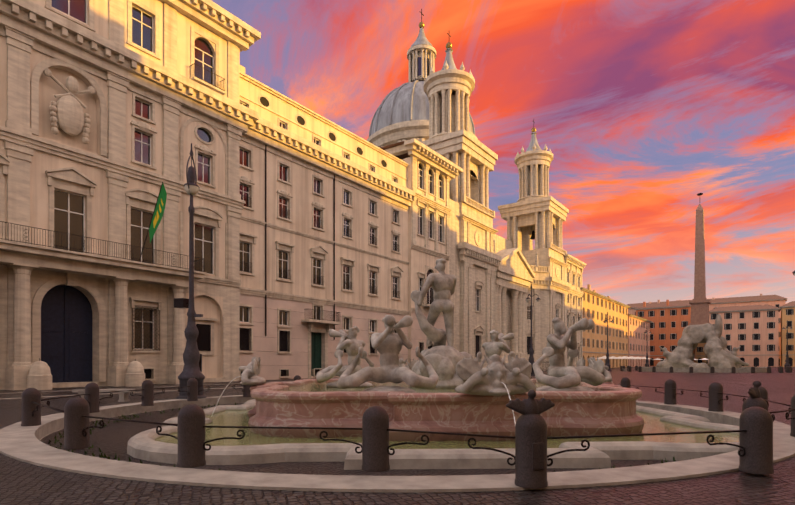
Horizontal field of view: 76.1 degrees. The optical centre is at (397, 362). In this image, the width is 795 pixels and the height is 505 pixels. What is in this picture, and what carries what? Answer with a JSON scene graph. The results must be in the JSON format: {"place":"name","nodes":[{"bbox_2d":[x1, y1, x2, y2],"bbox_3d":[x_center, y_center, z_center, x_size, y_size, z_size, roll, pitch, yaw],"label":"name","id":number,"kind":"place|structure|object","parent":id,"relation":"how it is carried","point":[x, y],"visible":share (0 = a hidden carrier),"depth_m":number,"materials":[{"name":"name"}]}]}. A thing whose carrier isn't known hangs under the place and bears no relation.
{"place":"outdoors","nodes":[
{"label":"outdoors","id":0,"kind":"place"},
{"bbox_2d":[0,366,794,504],"bbox_3d":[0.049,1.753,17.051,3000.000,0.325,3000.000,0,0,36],"label":"piazza ground","id":1,"kind":"structure","parent":0,"point":[36,468],"depth_m":7.26,"materials":[{"name":"stone"}]},
{"bbox_2d":[27,358,144,389],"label":"stone bollards","id":2,"kind":"object","parent":1,"relation":"on","point":[39,376],"visible":0.98,"depth_m":29.85,"materials":[{"name":"stone"}]},
{"bbox_2d":[72,389,134,401],"bbox_3d":[-12.139,1.386,21.037,2.300,0.500,0.480,0,0,-2],"label":"marble bench","id":3,"kind":"object","parent":1,"relation":"on","point":[123,396],"visible":0.62,"depth_m":20.86,"materials":[{"name":"stone"}]},
{"bbox_2d":[0,0,260,389],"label":"building","id":4,"kind":"structure","parent":1,"relation":"on","point":[111,111],"depth_m":34.67,"materials":[{"name":"beige stone"}]},
{"bbox_2d":[139,182,166,259],"bbox_3d":[-16.663,-9.563,34.639,1.976,5.218,0.310,0,0,14],"label":"flag","id":5,"kind":"object","parent":4,"relation":"attached to","point":[158,212],"visible":0.98,"depth_m":34.54,"materials":[{"name":"fabric"},{"name":"metal"}]},
{"bbox_2d":[174,143,205,398],"bbox_3d":[-9.174,-4.014,22.527,1.400,11.300,1.209,0,0,36],"label":"lamp post","id":6,"kind":"object","parent":1,"relation":"on","point":[192,360],"visible":1,"depth_m":22.35,"materials":[{"name":"metal"}]},
{"bbox_2d":[240,65,414,380],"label":"building","id":7,"kind":"structure","parent":1,"relation":"on","point":[324,232],"depth_m":50.69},
{"bbox_2d":[48,402,699,473],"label":"weeds","id":8,"kind":"object","parent":1,"relation":"on","point":[105,456],"visible":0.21,"depth_m":11.99,"materials":[{"name":"green plant"}]},
{"bbox_2d":[21,375,794,488],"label":"bollards","id":9,"kind":"object","parent":1,"relation":"on","point":[756,423],"visible":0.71,"depth_m":7.64,"materials":[{"name":"stone"}]},
{"bbox_2d":[31,384,794,465],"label":"bollard rails","id":10,"kind":"object","parent":9,"relation":"attached to","point":[789,410],"visible":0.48,"depth_m":7.60,"materials":[{"name":"metal"}]},
{"bbox_2d":[506,389,554,469],"bbox_3d":[1.743,0.857,6.533,0.670,1.006,0.303,0,0,-9],"label":"pigeon","id":11,"kind":"object","parent":9,"relation":"on","point":[530,405],"visible":0.79,"depth_m":6.54,"materials":[{"name":"stone"}]},
{"bbox_2d":[748,381,760,397],"bbox_3d":[6.811,0.858,9.581,0.330,1.007,0.654,0,0,36],"label":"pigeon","id":12,"kind":"object","parent":9,"relation":"on","point":[754,391],"visible":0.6,"depth_m":9.53,"materials":[{"name":"stone"}]},
{"bbox_2d":[380,138,462,362],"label":"building","id":13,"kind":"structure","parent":1,"relation":"on","point":[431,173],"depth_m":66.61,"materials":[{"name":"beige stone"}]},
{"bbox_2d":[127,378,738,469],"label":"fontana moro basins","id":14,"kind":"object","parent":1,"relation":"on","point":[606,409],"visible":0.85,"depth_m":11.54,"materials":[{"name":"stone"}]},
{"bbox_2d":[239,357,265,385],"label":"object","id":15,"kind":"object","parent":14,"relation":"on","point":[251,372],"visible":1,"depth_m":15.53,"materials":[{"name":"stone"}]},
{"bbox_2d":[316,326,373,387],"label":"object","id":16,"kind":"object","parent":14,"relation":"on","point":[351,344],"visible":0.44,"depth_m":17.03,"materials":[{"name":"stone"}]},
{"bbox_2d":[337,315,438,392],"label":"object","id":17,"kind":"object","parent":14,"relation":"on","point":[387,343],"visible":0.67,"depth_m":12.79,"materials":[{"name":"stone"}]},
{"bbox_2d":[398,358,417,369],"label":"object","id":18,"kind":"object","parent":14,"relation":"on","point":[402,362],"visible":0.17,"depth_m":22.76,"materials":[{"name":"stone"}]},
{"bbox_2d":[211,376,613,424],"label":"water jets","id":19,"kind":"object","parent":14,"relation":"on","point":[500,382],"visible":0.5,"depth_m":15.86,"materials":[{"name":"white liquid"}]},
{"bbox_2d":[410,258,469,388],"bbox_3d":[1.524,-1.161,17.176,2.207,4.667,2.356,0,0,12],"label":"moor statue","id":20,"kind":"object","parent":14,"relation":"on","point":[442,358],"visible":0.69,"depth_m":16.83,"materials":[{"name":"stone"}]},
{"bbox_2d":[454,354,535,395],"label":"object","id":21,"kind":"object","parent":14,"relation":"on","point":[511,374],"visible":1,"depth_m":11.21,"materials":[{"name":"stone"}]},
{"bbox_2d":[474,330,530,378],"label":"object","id":22,"kind":"object","parent":14,"relation":"on","point":[494,346],"visible":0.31,"depth_m":19.30,"materials":[{"name":"stone"}]},
{"bbox_2d":[532,317,604,390],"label":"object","id":23,"kind":"object","parent":14,"relation":"on","point":[560,376],"visible":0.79,"depth_m":13.53,"materials":[{"name":"stone"}]},
{"bbox_2d":[576,357,611,381],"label":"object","id":24,"kind":"object","parent":14,"relation":"on","point":[598,365],"visible":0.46,"depth_m":17.55,"materials":[{"name":"stone"}]},
{"bbox_2d":[493,240,564,370],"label":"church facade","id":25,"kind":"structure","parent":1,"relation":"on","point":[516,275],"depth_m":98.95,"materials":[{"name":"beige stone"}]},
{"bbox_2d":[526,284,539,375],"bbox_3d":[16.219,-3.914,61.612,1.935,11.100,1.809,0,0,36],"label":"lamp post","id":26,"kind":"object","parent":1,"relation":"on","point":[531,357],"visible":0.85,"depth_m":61.60,"materials":[{"name":"metal"}]},
{"bbox_2d":[564,254,585,366],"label":"building","id":27,"kind":"structure","parent":1,"relation":"on","point":[574,298],"depth_m":118.58,"materials":[{"name":"beige stone"}]},
{"bbox_2d":[580,284,630,367],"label":"ochre palazzo","id":28,"kind":"structure","parent":1,"relation":"on","point":[597,307],"depth_m":140.41,"materials":[{"name":"paint"}]},
{"bbox_2d":[603,312,613,370],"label":"lamp post","id":29,"kind":"object","parent":1,"relation":"on","point":[607,355],"visible":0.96,"depth_m":95.02,"materials":[{"name":"metal"}]},
{"bbox_2d":[644,330,651,366],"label":"lamp post","id":30,"kind":"object","parent":1,"relation":"on","point":[647,361],"visible":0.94,"depth_m":131.95,"materials":[{"name":"metal"}]},
{"bbox_2d":[596,356,707,359],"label":"cafe parasols","id":31,"kind":"object","parent":1,"relation":"on","point":[613,357],"visible":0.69,"depth_m":126.79,"materials":[{"name":"white fabric"}]},
{"bbox_2d":[696,343,707,363],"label":"building","id":32,"kind":"structure","parent":1,"relation":"on","point":[700,353],"depth_m":203.84,"materials":[{"name":"paint"}]},
{"bbox_2d":[620,365,791,372],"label":"fontana quattro fiumi basin","id":33,"kind":"object","parent":1,"relation":"on","point":[712,369],"visible":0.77,"depth_m":79.14,"materials":[{"name":"stone"}]},
{"bbox_2d":[656,314,748,367],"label":"fontana quattro fiumi rocks","id":34,"kind":"object","parent":33,"relation":"in","point":[718,353],"visible":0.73,"depth_m":84.88,"materials":[{"name":"grey stone"}]},
{"bbox_2d":[689,193,710,325],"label":"obelisk","id":35,"kind":"object","parent":34,"relation":"on","point":[699,303],"visible":0.98,"depth_m":86.81,"materials":[{"name":"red stone"}]},
{"bbox_2d":[627,294,786,365],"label":"building","id":36,"kind":"structure","parent":1,"relation":"on","point":[776,301],"depth_m":204.69,"materials":[{"name":"beige paint"}]},
{"bbox_2d":[782,320,791,368],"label":"lamp post","id":37,"kind":"object","parent":1,"relation":"on","point":[787,359],"visible":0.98,"depth_m":114.45,"materials":[{"name":"metal"}]},
{"bbox_2d":[780,301,794,366],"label":"building","id":38,"kind":"structure","parent":1,"relation":"on","point":[788,311],"depth_m":176.38,"materials":[{"name":"paint"}]},
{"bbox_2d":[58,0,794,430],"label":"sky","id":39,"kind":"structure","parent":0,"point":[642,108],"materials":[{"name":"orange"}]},
{"bbox_2d":[367,9,512,351],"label":"church","id":40,"kind":"structure","parent":0,"point":[401,114],"depth_m":98.05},
{"bbox_2d":[421,33,501,367],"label":"bell tower","id":41,"kind":"structure","parent":0,"point":[448,87],"depth_m":79.05,"materials":[{"name":"beige stone"}]},
{"bbox_2d":[498,121,571,366],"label":"bell tower","id":42,"kind":"structure","parent":0,"point":[537,212],"depth_m":108.97,"materials":[{"name":"beige stone"}]},
{"bbox_2d":[628,314,651,366],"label":"peach house","id":43,"kind":"structure","parent":0,"point":[638,338],"depth_m":175.46,"materials":[{"name":"paint"}]},
{"bbox_2d":[633,300,694,365],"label":"orange house","id":44,"kind":"structure","parent":0,"point":[670,322],"depth_m":196.63,"materials":[{"name":"paint"}]},
{"bbox_2d":[708,303,780,366],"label":"pink house","id":45,"kind":"structure","parent":0,"point":[752,331],"depth_m":180.82,"materials":[{"name":"pink paint"}]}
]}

